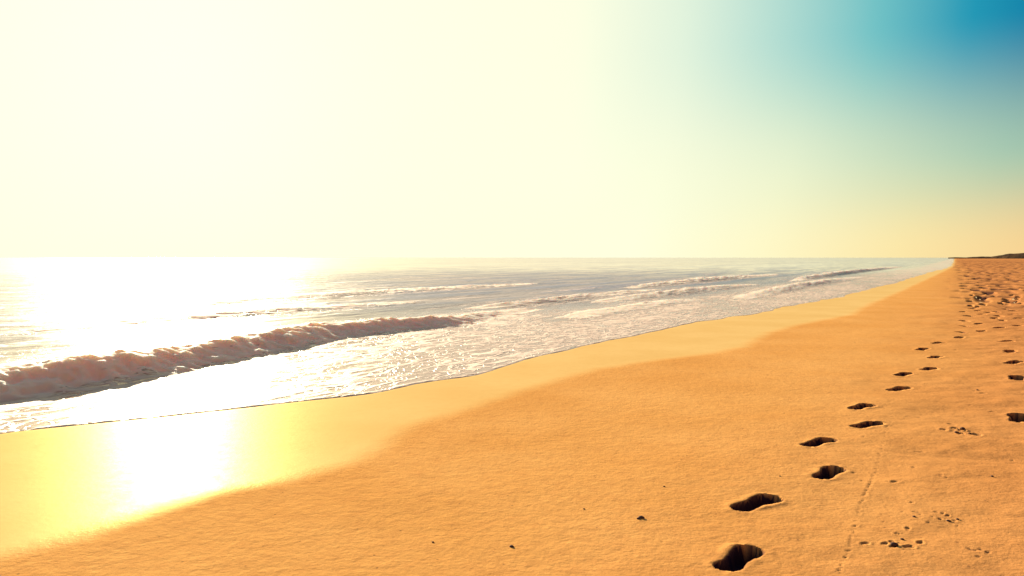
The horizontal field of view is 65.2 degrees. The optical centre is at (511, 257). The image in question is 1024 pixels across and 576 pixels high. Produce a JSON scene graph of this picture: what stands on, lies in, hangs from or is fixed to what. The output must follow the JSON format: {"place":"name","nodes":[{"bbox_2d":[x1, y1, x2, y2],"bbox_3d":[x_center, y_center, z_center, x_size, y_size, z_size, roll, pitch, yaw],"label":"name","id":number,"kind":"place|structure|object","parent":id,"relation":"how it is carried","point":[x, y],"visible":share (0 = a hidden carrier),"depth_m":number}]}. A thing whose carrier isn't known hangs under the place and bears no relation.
{"place":"outdoors","nodes":[
{"label":"outdoors","id":0,"kind":"place"},
{"bbox_2d":[0,258,953,433],"bbox_3d":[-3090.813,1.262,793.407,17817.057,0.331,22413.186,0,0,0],"label":"sea water","id":1,"kind":"structure","parent":0,"point":[84,341],"depth_m":18.73},
{"bbox_2d":[0,259,1023,575],"bbox_3d":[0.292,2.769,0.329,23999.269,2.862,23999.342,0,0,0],"label":"ground","id":2,"kind":"structure","parent":0,"point":[578,461],"depth_m":5.32},
{"bbox_2d":[708,542,769,573],"bbox_3d":[1.045,1.422,3.662,0.201,0.099,0.444,0,0,34],"label":"footprint","id":3,"kind":"object","parent":2,"relation":"on","point":[739,557],"visible":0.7,"depth_m":3.76},
{"bbox_2d":[726,493,786,512],"bbox_3d":[1.379,1.423,4.494,0.483,0.101,0.214,0,0,-44],"label":"footprint","id":4,"kind":"object","parent":2,"relation":"on","point":[754,502],"visible":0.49,"depth_m":4.59},
{"bbox_2d":[798,437,839,447],"bbox_3d":[2.295,1.423,5.976,0.466,0.100,0.209,0,0,-43],"label":"footprint","id":5,"kind":"object","parent":2,"relation":"on","point":[818,442],"visible":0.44,"depth_m":6.07},
{"bbox_2d":[808,464,849,479],"bbox_3d":[2.035,1.422,5.126,0.203,0.098,0.456,0,0,34],"label":"footprint","id":6,"kind":"object","parent":2,"relation":"on","point":[831,472],"visible":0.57,"depth_m":5.26},
{"bbox_2d":[847,403,877,409],"bbox_3d":[3.242,1.423,7.398,0.452,0.098,0.212,0,0,-42],"label":"footprint","id":7,"kind":"object","parent":2,"relation":"on","point":[860,406],"visible":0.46,"depth_m":7.50},
{"bbox_2d":[847,420,886,428],"bbox_3d":[2.938,1.423,6.606,0.449,0.096,0.203,0,0,-36],"label":"footprint","id":8,"kind":"object","parent":2,"relation":"on","point":[866,424],"visible":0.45,"depth_m":6.69},
{"bbox_2d":[885,386,913,390],"bbox_3d":[4.087,1.425,8.442,0.463,0.092,0.203,0,0,-36],"label":"footprint","id":9,"kind":"object","parent":2,"relation":"on","point":[898,388],"visible":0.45,"depth_m":8.55},
{"bbox_2d":[892,372,915,375],"bbox_3d":[4.641,1.420,9.456,0.417,0.096,0.197,0,0,-44],"label":"footprint","id":10,"kind":"object","parent":2,"relation":"on","point":[904,373],"visible":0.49,"depth_m":9.57},
{"bbox_2d":[914,348,931,350],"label":"footprint","id":11,"kind":"object","parent":2,"relation":"on","point":[924,349],"visible":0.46,"depth_m":12.19},
{"bbox_2d":[919,367,940,370],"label":"footprint","id":12,"kind":"object","parent":2,"relation":"on","point":[929,368],"visible":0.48,"depth_m":10.05},
{"bbox_2d":[1002,350,1017,352],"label":"footprint","id":13,"kind":"object","parent":2,"relation":"on","point":[1009,351],"visible":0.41,"depth_m":11.92},
{"bbox_2d":[1002,360,1023,363],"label":"footprint","id":14,"kind":"object","parent":2,"relation":"on","point":[1012,362],"visible":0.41,"depth_m":10.65},
{"bbox_2d":[1004,412,1023,422],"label":"footprint","id":15,"kind":"object","parent":2,"relation":"on","point":[1017,417],"visible":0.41,"depth_m":7.07},
{"bbox_2d":[1008,375,1023,380],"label":"footprint","id":16,"kind":"object","parent":2,"relation":"on","point":[1016,377],"visible":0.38,"depth_m":9.31},
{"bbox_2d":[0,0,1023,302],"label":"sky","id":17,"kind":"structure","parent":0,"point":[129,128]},
{"bbox_2d":[948,253,1023,258],"bbox_3d":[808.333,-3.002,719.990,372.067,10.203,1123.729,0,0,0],"label":"dune terrain","id":18,"kind":"structure","parent":0,"point":[1014,256],"depth_m":1107.17}
]}

